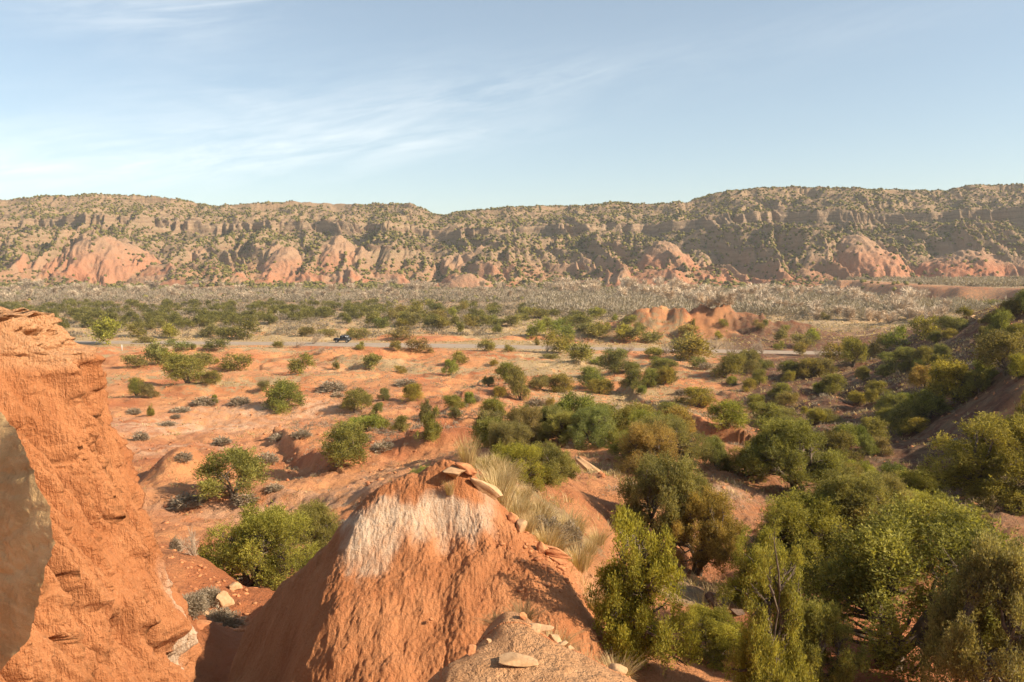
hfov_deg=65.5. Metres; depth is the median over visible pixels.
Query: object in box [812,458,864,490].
juniper
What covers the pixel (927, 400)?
juniper
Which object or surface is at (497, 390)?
juniper
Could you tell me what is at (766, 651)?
juniper
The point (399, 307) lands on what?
juniper
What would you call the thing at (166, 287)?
cottonwood
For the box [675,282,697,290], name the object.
cottonwood
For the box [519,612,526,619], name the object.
rock
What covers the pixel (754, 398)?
juniper
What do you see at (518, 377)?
juniper
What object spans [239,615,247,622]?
rock
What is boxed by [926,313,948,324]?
cottonwood
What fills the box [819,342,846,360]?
juniper
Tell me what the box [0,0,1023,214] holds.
sky
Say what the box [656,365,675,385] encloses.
juniper
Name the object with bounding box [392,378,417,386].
sagebrush
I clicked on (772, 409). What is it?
juniper
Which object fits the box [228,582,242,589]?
rock
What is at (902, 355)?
juniper
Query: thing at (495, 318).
juniper
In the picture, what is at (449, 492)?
grass tuft
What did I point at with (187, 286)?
cottonwood
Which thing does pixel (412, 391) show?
juniper
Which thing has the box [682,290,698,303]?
cottonwood
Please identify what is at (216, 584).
gravel
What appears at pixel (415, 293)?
cottonwood
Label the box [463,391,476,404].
juniper
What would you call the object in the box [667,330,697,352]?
juniper
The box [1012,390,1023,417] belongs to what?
juniper
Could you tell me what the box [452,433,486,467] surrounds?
grass tuft
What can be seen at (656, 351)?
juniper
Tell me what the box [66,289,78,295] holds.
cottonwood
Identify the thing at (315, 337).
mesquite
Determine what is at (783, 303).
cottonwood
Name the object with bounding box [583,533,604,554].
grass tuft
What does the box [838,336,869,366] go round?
juniper
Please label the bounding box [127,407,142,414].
sagebrush
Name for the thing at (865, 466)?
juniper
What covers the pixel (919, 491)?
juniper
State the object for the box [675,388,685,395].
sagebrush
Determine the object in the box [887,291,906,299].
cottonwood
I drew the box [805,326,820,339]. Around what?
juniper
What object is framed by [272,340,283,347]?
juniper
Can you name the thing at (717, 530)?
juniper
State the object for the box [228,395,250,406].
sagebrush
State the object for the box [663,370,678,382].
juniper
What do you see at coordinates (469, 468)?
rock
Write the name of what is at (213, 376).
juniper
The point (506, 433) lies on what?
juniper
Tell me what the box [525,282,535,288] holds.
cottonwood
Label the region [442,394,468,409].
juniper
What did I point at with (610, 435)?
juniper
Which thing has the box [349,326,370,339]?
juniper
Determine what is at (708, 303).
cottonwood
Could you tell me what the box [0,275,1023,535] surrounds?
scrub
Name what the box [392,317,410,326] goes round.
juniper
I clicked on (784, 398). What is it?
juniper
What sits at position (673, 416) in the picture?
juniper
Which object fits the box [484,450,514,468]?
grass tuft
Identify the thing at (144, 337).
juniper
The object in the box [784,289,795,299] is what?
cottonwood
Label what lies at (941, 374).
juniper
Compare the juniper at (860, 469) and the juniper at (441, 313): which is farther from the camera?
the juniper at (441, 313)
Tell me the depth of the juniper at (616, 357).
139.83 m
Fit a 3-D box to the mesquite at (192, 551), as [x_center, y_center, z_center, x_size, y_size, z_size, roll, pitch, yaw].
[-12.958,7.970,31.964,0.829,1.646,1.319,1,6,12]
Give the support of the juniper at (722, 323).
on the ground at (219, 644)
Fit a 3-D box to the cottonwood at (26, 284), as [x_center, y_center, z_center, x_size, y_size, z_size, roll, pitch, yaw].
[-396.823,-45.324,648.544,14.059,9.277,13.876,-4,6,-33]
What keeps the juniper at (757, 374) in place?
on the ground at (219, 644)
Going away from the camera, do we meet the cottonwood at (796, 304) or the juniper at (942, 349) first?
the juniper at (942, 349)
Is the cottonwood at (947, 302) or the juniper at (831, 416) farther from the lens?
the cottonwood at (947, 302)
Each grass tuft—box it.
[443,478,458,495]
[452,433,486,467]
[459,451,511,471]
[466,611,502,626]
[476,466,520,488]
[476,468,529,510]
[482,456,521,476]
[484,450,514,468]
[485,460,525,488]
[487,456,530,478]
[492,596,550,621]
[504,508,553,533]
[507,488,539,521]
[507,488,541,518]
[514,483,540,500]
[523,504,572,520]
[525,489,560,511]
[528,497,561,518]
[530,515,573,539]
[531,518,574,546]
[535,617,593,649]
[544,530,589,551]
[553,505,592,529]
[558,510,598,534]
[563,535,610,572]
[575,645,616,664]
[581,586,604,610]
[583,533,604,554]
[585,526,614,545]
[590,646,651,679]
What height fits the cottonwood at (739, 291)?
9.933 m
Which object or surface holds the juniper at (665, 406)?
on the ground at (219, 644)
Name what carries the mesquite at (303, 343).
on the ground at (219, 644)
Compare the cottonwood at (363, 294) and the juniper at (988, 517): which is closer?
the juniper at (988, 517)
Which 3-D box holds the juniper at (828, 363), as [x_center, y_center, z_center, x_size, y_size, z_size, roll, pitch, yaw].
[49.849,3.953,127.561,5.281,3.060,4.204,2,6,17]
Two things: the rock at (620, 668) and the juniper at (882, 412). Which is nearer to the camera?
the rock at (620, 668)
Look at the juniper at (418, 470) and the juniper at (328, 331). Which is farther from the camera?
the juniper at (328, 331)
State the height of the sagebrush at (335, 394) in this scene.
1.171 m
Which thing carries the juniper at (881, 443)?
on the ground at (219, 644)
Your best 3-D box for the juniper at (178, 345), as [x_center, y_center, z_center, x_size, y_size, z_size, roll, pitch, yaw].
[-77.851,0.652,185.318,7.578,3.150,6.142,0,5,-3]
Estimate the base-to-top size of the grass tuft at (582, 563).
0.586 m
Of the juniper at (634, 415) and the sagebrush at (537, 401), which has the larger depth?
the sagebrush at (537, 401)
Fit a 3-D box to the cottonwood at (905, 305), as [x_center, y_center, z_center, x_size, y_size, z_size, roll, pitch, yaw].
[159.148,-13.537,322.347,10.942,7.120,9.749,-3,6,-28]
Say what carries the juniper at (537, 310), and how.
on the ground at (219, 644)
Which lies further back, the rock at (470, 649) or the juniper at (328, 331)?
the juniper at (328, 331)
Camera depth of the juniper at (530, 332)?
217.54 m
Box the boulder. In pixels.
[0,412,55,670]
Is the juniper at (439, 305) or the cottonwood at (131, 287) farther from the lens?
the cottonwood at (131, 287)
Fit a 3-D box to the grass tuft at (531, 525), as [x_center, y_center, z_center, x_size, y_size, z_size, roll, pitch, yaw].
[0.261,3.134,13.769,0.884,0.329,0.925,-3,6,-29]
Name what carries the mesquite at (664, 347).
on the ground at (219, 644)
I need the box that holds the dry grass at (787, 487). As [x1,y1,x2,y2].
[29,301,1023,681]
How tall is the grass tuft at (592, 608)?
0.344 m
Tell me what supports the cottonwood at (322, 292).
on the ground at (219, 644)
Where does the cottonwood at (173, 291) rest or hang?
on the ground at (219, 644)
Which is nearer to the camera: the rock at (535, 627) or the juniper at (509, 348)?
the rock at (535, 627)
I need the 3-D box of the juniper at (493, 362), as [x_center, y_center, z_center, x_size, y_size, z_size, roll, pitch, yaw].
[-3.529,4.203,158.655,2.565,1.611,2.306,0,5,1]
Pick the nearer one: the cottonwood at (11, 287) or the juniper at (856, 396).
the juniper at (856, 396)
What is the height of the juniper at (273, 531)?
4.178 m
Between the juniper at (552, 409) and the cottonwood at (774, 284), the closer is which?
the juniper at (552, 409)
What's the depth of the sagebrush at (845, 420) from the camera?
83.57 m
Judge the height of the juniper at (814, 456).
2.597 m
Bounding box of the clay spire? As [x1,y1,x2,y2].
[0,306,204,681]
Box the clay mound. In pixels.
[228,459,636,681]
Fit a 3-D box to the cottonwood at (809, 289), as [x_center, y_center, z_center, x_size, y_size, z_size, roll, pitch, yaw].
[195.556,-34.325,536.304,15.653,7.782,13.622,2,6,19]
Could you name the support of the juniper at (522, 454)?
on the ground at (219, 644)
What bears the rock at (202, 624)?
on the ground at (219, 644)
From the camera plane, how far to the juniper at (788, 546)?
20.55 m
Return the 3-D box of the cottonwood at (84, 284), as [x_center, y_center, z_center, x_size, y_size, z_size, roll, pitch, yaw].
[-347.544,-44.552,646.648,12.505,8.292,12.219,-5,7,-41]
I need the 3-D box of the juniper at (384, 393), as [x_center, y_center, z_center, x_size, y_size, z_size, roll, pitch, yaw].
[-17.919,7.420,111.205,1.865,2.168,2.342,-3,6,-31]
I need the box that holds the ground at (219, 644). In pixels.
[3,280,1023,681]
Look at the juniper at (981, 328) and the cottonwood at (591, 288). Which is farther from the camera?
the cottonwood at (591, 288)
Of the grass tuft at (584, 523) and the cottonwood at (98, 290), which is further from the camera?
the cottonwood at (98, 290)
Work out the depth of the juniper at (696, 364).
157.44 m
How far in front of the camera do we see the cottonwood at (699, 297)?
410.25 m
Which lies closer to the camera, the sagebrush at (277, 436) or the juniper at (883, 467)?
the juniper at (883, 467)
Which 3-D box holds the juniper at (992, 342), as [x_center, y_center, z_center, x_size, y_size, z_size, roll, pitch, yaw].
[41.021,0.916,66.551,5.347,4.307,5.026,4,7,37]
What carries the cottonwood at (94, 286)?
on the ground at (219, 644)
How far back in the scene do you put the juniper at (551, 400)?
83.44 m
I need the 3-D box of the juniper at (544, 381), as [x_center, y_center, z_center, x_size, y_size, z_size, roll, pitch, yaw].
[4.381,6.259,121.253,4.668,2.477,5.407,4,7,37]
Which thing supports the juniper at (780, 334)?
on the ground at (219, 644)
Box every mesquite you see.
[177,526,199,555]
[285,339,305,347]
[309,329,324,343]
[316,346,326,353]
[660,341,673,353]
[706,337,727,348]
[723,342,740,354]
[753,338,765,353]
[814,345,824,356]
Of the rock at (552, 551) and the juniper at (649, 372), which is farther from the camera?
the juniper at (649, 372)
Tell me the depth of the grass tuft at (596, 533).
19.57 m
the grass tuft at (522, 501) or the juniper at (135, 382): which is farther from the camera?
the juniper at (135, 382)
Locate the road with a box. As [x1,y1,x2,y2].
[75,341,840,354]
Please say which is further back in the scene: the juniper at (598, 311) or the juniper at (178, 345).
the juniper at (598, 311)
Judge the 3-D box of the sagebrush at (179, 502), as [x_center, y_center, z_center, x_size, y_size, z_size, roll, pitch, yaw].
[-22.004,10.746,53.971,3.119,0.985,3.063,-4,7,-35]
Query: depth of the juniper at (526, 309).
298.60 m
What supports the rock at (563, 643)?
on the ground at (219, 644)
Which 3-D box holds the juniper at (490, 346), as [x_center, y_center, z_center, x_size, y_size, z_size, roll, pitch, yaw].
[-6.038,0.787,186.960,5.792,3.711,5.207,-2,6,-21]
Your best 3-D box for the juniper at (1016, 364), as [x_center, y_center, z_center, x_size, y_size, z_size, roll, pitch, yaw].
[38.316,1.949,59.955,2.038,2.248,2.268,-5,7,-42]
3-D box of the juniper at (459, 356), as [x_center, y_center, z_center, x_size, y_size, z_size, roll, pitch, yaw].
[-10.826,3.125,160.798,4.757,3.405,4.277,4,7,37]
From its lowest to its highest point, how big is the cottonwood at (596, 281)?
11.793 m
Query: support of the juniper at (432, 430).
on the ground at (219, 644)
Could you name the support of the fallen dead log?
on the ground at (219, 644)
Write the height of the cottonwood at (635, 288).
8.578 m
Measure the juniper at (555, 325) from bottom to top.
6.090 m
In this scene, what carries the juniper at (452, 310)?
on the ground at (219, 644)
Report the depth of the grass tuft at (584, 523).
18.89 m
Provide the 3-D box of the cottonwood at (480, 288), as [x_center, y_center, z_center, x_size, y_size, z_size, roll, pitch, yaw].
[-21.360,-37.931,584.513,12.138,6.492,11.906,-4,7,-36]
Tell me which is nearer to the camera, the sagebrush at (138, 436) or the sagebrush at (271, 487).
the sagebrush at (271, 487)
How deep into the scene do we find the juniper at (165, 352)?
168.45 m
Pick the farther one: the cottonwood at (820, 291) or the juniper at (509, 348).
the cottonwood at (820, 291)
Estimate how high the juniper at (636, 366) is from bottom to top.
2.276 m
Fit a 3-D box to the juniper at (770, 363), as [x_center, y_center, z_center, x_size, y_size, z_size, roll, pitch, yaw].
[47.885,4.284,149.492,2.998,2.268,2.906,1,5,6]
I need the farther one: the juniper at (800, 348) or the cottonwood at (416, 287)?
the cottonwood at (416, 287)
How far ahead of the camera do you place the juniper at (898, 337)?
139.04 m
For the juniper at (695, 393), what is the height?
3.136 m
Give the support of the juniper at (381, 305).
on the ground at (219, 644)
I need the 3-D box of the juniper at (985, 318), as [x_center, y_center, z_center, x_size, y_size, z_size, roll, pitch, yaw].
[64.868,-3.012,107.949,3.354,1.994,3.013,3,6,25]
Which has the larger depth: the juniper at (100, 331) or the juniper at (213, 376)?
the juniper at (100, 331)
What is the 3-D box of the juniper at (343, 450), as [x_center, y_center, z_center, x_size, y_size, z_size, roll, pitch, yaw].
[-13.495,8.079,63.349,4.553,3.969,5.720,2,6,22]
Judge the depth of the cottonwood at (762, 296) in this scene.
409.42 m
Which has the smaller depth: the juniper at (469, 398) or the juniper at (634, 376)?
the juniper at (469, 398)
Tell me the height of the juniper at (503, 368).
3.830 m
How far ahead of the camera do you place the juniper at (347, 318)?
273.41 m
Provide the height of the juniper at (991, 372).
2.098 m
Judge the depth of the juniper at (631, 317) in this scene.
224.47 m
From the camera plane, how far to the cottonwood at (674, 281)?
602.50 m
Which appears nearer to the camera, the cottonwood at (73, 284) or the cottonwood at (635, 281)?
the cottonwood at (635, 281)
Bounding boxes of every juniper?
[88,313,122,344]
[118,354,148,368]
[124,322,147,336]
[127,376,145,395]
[130,335,157,342]
[138,382,160,398]
[141,338,171,363]
[146,403,154,415]
[155,346,180,362]
[157,351,208,383]
[159,321,180,337]
[161,339,193,349]
[186,349,216,367]
[190,441,273,500]
[194,497,320,590]
[195,323,220,336]
[200,338,232,349]
[201,368,222,384]
[215,326,230,337]
[216,352,253,370]
[221,318,263,339]
[256,380,269,389]
[259,378,306,414]
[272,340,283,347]
[286,352,318,375]
[290,497,341,552]
[295,326,315,335]
[316,328,338,334]
[316,418,374,468]
[331,359,339,369]
[337,387,373,412]
[342,314,351,322]
[344,411,388,430]
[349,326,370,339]
[354,341,365,350]
[360,352,382,369]
[363,307,380,325]
[365,303,393,308]
[370,401,384,413]
[372,316,393,328]
[376,387,390,400]
[378,418,391,429]
[384,308,404,319]
[384,325,418,340]
[389,339,403,350]
[389,415,411,432]
[392,303,412,311]
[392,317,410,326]
[393,365,406,372]
[398,382,425,402]
[403,300,430,313]
[404,311,422,325]
[404,337,433,352]
[408,464,428,473]
[413,405,442,442]
[416,398,432,418]
[426,302,449,310]
[430,308,446,317]
[430,314,453,328]
[441,357,460,374]
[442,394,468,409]
[448,306,456,315]
[448,406,464,418]
[450,349,468,362]
[456,319,465,332]
[458,300,469,309]
[463,314,480,326]
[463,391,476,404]
[466,408,503,438]
[468,413,503,449]
[475,338,496,350]
[475,440,551,490]
[478,396,507,415]
[481,376,495,385]
[485,303,498,311]
[485,418,534,448]
[488,312,502,326]
[489,359,498,366]
[491,323,502,332]
[492,386,507,397]
[494,360,517,382]
[499,402,539,424]
[500,404,551,444]
[501,344,515,351]
[502,313,525,325]
[507,363,531,399]
[517,304,534,314]
[521,439,572,491]
[525,318,546,338]
[527,374,553,389]
[530,307,549,318]
[532,336,539,344]
[534,403,564,440]
[535,408,590,445]
[539,315,553,327]
[541,329,570,354]
[541,353,559,358]
[544,397,554,406]
[546,450,580,483]
[548,318,576,337]
[548,371,575,393]
[555,389,596,433]
[561,317,574,325]
[563,338,597,361]
[564,333,575,343]
[565,404,619,450]
[575,322,592,333]
[575,365,606,387]
[582,319,610,336]
[582,500,703,674]
[584,378,615,394]
[585,305,606,319]
[587,356,603,364]
[593,401,623,434]
[594,345,636,373]
[605,429,641,459]
[606,427,618,448]
[610,313,618,320]
[611,399,655,431]
[612,419,681,474]
[613,321,639,339]
[613,449,716,544]
[618,369,643,390]
[618,406,663,431]
[621,361,641,371]
[622,314,637,323]
[628,324,664,343]
[630,411,716,466]
[633,320,643,327]
[635,384,646,394]
[641,366,659,387]
[643,345,664,356]
[647,356,660,362]
[650,356,680,370]
[654,482,748,579]
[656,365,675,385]
[657,400,684,411]
[657,410,684,449]
[662,404,696,437]
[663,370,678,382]
[665,602,747,671]
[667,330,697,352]
[668,330,720,362]
[674,385,719,406]
[675,322,699,335]
[686,355,706,367]
[701,434,732,468]
[702,399,750,430]
[709,350,748,378]
[714,330,723,338]
[714,524,789,610]
[719,318,728,327]
[719,438,775,481]
[722,515,818,681]
[725,376,737,384]
[734,347,762,372]
[734,411,854,493]
[737,527,833,585]
[741,378,756,391]
[744,401,765,413]
[746,393,765,403]
[747,368,770,384]
[751,319,766,328]
[751,401,791,422]
[752,485,862,594]
[758,358,769,369]
[761,358,774,368]
[762,406,801,417]
[766,381,792,397]
[768,391,799,405]
[770,485,1023,681]
[772,327,788,339]
[773,340,785,349]
[776,358,800,373]
[780,324,789,331]
[780,369,795,381]
[780,415,797,420]
[790,332,817,348]
[792,342,807,355]
[794,589,875,681]
[795,356,826,377]
[799,406,808,413]
[800,449,835,483]
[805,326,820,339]
[805,406,829,423]
[807,426,826,449]
[807,463,898,531]
[811,357,839,375]
[811,372,848,394]
[812,382,830,392]
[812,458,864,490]
[814,426,867,463]
[815,408,841,422]
[818,312,830,320]
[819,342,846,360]
[834,422,859,445]
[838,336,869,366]
[839,490,924,535]
[841,334,856,344]
[845,390,869,403]
[845,458,879,475]
[853,415,891,442]
[854,365,871,379]
[855,423,868,446]
[857,433,880,455]
[857,469,921,547]
[862,379,893,393]
[864,387,879,402]
[865,338,885,357]
[872,391,910,411]
[873,363,898,377]
[873,434,896,455]
[874,406,892,424]
[876,331,892,348]
[876,351,896,362]
[878,459,906,478]
[880,323,911,347]
[884,346,917,372]
[884,401,926,435]
[884,405,897,419]
[892,465,952,503]
[896,346,914,351]
[896,389,954,421]
[898,417,930,433]
[899,486,931,495]
[903,487,958,533]
[904,363,935,392]
[907,314,944,339]
[910,345,936,364]
[911,358,925,370]
[914,521,1023,681]
[915,411,1023,516]
[923,354,978,402]
[926,330,942,342]
[928,353,944,366]
[932,342,952,358]
[935,315,968,330]
[941,327,959,338]
[953,305,973,316]
[960,371,978,389]
[961,505,992,527]
[965,369,991,392]
[966,328,1023,375]
[970,359,999,378]
[972,324,988,340]
[974,298,1003,305]
[977,312,995,323]
[982,307,1014,335]
[990,297,1023,315]
[1005,322,1023,335]
[1005,352,1023,378]
[1010,288,1023,310]
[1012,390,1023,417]
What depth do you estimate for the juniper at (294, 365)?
145.96 m
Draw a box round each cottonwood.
[0,291,15,298]
[3,283,17,291]
[17,281,33,289]
[25,292,39,296]
[34,278,44,286]
[49,286,59,294]
[58,284,70,291]
[62,282,80,288]
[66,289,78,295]
[73,283,84,291]
[75,282,87,289]
[85,291,97,297]
[88,284,101,289]
[91,286,101,296]
[100,287,109,292]
[125,284,140,290]
[138,285,148,290]
[144,280,162,287]
[163,285,173,292]
[168,287,178,296]
[172,283,182,289]
[182,284,194,289]
[191,279,208,283]
[207,287,215,292]
[233,284,245,289]
[241,292,252,299]
[285,286,299,294]
[294,283,304,287]
[302,291,312,296]
[318,290,326,296]
[327,283,337,291]
[346,283,354,288]
[358,292,367,299]
[369,288,379,297]
[377,282,389,288]
[382,286,396,293]
[384,291,397,296]
[412,283,420,290]
[412,290,419,296]
[413,281,429,289]
[438,282,449,287]
[455,290,461,296]
[477,280,485,286]
[477,286,490,291]
[506,289,513,296]
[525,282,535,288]
[544,282,554,287]
[551,275,573,287]
[554,282,563,291]
[557,277,579,288]
[563,279,583,292]
[577,278,594,290]
[581,283,600,292]
[589,278,599,287]
[615,286,627,295]
[618,277,629,289]
[620,284,640,293]
[621,281,630,290]
[623,277,646,289]
[639,286,652,294]
[647,285,662,294]
[649,284,667,295]
[652,277,664,285]
[661,289,677,301]
[667,277,684,289]
[673,286,692,295]
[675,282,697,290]
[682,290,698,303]
[691,290,711,304]
[698,283,716,292]
[703,297,715,307]
[704,285,717,293]
[704,294,730,306]
[705,291,718,299]
[715,290,735,304]
[723,292,736,306]
[732,286,758,294]
[733,286,749,298]
[733,292,746,302]
[744,283,770,289]
[751,301,770,307]
[755,291,774,300]
[756,286,770,298]
[764,282,780,292]
[764,296,778,302]
[767,299,790,308]
[770,284,785,294]
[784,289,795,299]
[789,301,803,309]
[791,285,813,292]
[793,285,805,294]
[805,298,824,305]
[806,300,823,313]
[809,306,823,318]
[809,310,827,319]
[816,287,825,296]
[821,284,838,296]
[823,287,844,296]
[833,303,844,313]
[841,305,855,319]
[843,292,861,300]
[843,304,858,319]
[844,286,865,296]
[856,291,874,299]
[861,296,886,303]
[862,307,875,320]
[870,307,887,320]
[871,298,896,305]
[879,311,900,322]
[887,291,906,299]
[887,297,909,305]
[891,299,916,312]
[897,295,914,300]
[897,307,915,318]
[898,286,924,297]
[899,298,918,308]
[900,292,916,297]
[901,285,916,293]
[907,292,922,300]
[909,304,942,318]
[914,309,930,321]
[917,288,930,299]
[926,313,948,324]
[936,303,948,313]
[937,298,953,311]
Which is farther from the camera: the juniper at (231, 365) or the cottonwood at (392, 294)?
the cottonwood at (392, 294)
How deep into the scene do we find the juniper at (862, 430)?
60.54 m
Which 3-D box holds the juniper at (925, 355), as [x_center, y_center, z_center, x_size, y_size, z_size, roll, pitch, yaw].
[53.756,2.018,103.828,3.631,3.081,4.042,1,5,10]
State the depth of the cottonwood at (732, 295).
224.48 m
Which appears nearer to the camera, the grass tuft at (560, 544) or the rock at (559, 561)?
the rock at (559, 561)
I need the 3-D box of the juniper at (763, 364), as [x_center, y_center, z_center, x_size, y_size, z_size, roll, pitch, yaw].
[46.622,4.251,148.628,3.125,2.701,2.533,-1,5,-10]
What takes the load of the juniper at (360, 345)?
on the ground at (219, 644)
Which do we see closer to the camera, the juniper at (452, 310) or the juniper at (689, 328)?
the juniper at (689, 328)
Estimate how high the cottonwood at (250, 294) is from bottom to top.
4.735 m
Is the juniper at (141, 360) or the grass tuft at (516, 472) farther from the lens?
the juniper at (141, 360)
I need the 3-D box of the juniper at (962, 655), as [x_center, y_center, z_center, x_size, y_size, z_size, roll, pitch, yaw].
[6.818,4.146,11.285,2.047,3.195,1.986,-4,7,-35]
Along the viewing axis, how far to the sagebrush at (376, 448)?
68.50 m
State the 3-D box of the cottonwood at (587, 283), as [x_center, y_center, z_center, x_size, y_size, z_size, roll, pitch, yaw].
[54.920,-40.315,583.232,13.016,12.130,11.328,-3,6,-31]
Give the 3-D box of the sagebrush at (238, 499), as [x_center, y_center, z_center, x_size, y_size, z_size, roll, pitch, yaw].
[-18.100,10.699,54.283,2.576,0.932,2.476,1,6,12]
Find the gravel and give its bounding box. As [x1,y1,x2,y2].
[112,318,1018,677]
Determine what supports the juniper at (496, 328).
on the ground at (219, 644)
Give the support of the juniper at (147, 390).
on the ground at (219, 644)
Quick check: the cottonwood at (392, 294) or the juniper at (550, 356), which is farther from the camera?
the cottonwood at (392, 294)
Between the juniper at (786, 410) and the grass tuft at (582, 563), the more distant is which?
the juniper at (786, 410)
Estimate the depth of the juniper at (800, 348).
178.25 m
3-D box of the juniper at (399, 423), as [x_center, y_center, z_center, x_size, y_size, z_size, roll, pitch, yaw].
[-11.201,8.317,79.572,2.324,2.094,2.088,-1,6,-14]
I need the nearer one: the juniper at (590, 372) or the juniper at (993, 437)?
the juniper at (993, 437)
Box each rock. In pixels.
[196,619,211,630]
[214,590,234,608]
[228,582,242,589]
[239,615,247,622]
[443,466,465,478]
[455,462,476,475]
[465,644,475,655]
[470,478,502,499]
[498,652,538,666]
[507,512,518,523]
[516,518,526,531]
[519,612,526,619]
[530,623,540,633]
[536,541,548,553]
[541,624,553,631]
[545,544,571,558]
[548,634,561,642]
[551,558,567,564]
[558,640,567,646]
[608,663,627,674]
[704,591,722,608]
[730,608,744,614]
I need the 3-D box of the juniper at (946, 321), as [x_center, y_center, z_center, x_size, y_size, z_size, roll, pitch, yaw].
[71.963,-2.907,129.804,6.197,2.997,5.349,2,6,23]
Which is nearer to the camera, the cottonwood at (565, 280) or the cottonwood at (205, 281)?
the cottonwood at (565, 280)
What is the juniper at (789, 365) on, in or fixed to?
on the ground at (219, 644)
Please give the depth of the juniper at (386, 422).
84.18 m
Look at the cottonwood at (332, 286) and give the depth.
601.61 m
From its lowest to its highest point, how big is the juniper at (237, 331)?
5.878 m
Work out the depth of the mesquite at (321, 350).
174.14 m
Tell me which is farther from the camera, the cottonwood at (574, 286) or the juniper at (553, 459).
the cottonwood at (574, 286)
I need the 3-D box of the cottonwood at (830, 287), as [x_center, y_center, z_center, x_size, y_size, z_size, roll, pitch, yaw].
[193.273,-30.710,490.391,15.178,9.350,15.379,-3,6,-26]
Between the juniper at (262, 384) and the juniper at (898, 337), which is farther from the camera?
the juniper at (898, 337)
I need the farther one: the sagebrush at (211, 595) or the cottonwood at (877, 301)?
the cottonwood at (877, 301)
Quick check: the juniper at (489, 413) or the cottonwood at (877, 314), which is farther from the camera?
the cottonwood at (877, 314)
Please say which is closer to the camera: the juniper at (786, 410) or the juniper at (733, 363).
the juniper at (786, 410)
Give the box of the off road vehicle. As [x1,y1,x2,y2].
[333,335,351,342]
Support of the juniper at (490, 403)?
on the ground at (219, 644)
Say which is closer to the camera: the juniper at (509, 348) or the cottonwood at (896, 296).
the juniper at (509, 348)
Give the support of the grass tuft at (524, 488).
on the ground at (219, 644)
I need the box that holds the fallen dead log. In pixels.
[575,456,603,472]
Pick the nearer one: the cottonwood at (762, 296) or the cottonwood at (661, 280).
the cottonwood at (762, 296)
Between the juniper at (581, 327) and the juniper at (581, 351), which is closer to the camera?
the juniper at (581, 351)
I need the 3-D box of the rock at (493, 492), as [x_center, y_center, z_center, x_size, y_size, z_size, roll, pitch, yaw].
[-0.452,2.510,13.567,0.720,0.241,0.240,35,2,-15]
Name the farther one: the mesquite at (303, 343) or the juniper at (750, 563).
the mesquite at (303, 343)
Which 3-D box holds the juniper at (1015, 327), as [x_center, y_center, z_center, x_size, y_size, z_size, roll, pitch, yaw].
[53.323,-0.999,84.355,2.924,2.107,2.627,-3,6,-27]
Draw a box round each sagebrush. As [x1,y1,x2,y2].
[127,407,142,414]
[132,430,151,440]
[156,420,177,426]
[166,491,207,509]
[168,406,192,412]
[169,535,183,551]
[170,414,180,418]
[174,449,193,462]
[182,591,210,619]
[189,394,219,406]
[194,585,220,608]
[205,604,245,627]
[210,435,234,445]
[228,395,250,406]
[229,490,260,506]
[257,451,280,464]
[264,482,284,492]
[268,433,282,441]
[290,429,312,438]
[315,379,346,392]
[331,391,343,397]
[369,439,396,451]
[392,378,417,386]
[473,394,481,401]
[527,397,545,406]
[533,510,569,549]
[562,519,583,555]
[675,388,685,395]
[698,362,712,368]
[830,416,849,423]
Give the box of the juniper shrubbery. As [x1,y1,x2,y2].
[0,183,1023,302]
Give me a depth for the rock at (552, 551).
13.31 m
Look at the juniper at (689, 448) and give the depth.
39.35 m
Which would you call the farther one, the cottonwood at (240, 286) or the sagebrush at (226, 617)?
the cottonwood at (240, 286)
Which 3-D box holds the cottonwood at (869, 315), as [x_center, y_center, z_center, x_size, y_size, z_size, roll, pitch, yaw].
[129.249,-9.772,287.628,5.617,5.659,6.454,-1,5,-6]
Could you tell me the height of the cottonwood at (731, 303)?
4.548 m
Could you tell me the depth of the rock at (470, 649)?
6.71 m
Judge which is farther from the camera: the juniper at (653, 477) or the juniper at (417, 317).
the juniper at (417, 317)
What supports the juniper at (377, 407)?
on the ground at (219, 644)
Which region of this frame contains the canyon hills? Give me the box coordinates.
[0,184,1023,289]
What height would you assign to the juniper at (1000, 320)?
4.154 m
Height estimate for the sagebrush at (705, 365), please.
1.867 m
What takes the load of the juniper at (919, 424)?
on the ground at (219, 644)
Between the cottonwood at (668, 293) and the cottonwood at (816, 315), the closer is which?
the cottonwood at (816, 315)
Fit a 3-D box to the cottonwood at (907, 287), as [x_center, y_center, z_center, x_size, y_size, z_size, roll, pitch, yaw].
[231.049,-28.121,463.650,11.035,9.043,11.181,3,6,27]
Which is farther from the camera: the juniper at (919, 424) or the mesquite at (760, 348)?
the mesquite at (760, 348)
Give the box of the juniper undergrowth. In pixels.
[0,296,593,328]
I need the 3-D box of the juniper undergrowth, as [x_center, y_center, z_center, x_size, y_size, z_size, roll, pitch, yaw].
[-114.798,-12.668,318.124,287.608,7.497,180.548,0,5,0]
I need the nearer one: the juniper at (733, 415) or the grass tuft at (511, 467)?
the grass tuft at (511, 467)
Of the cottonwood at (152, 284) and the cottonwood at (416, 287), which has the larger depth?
the cottonwood at (152, 284)
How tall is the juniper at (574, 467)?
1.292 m
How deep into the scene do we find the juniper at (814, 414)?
82.75 m
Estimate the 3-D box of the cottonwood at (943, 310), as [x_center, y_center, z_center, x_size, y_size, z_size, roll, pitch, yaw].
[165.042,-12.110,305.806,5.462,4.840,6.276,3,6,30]
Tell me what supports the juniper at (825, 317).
on the ground at (219, 644)
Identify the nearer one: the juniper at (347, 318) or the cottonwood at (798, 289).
the juniper at (347, 318)
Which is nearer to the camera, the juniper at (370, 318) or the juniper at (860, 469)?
the juniper at (860, 469)
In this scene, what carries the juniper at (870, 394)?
on the ground at (219, 644)

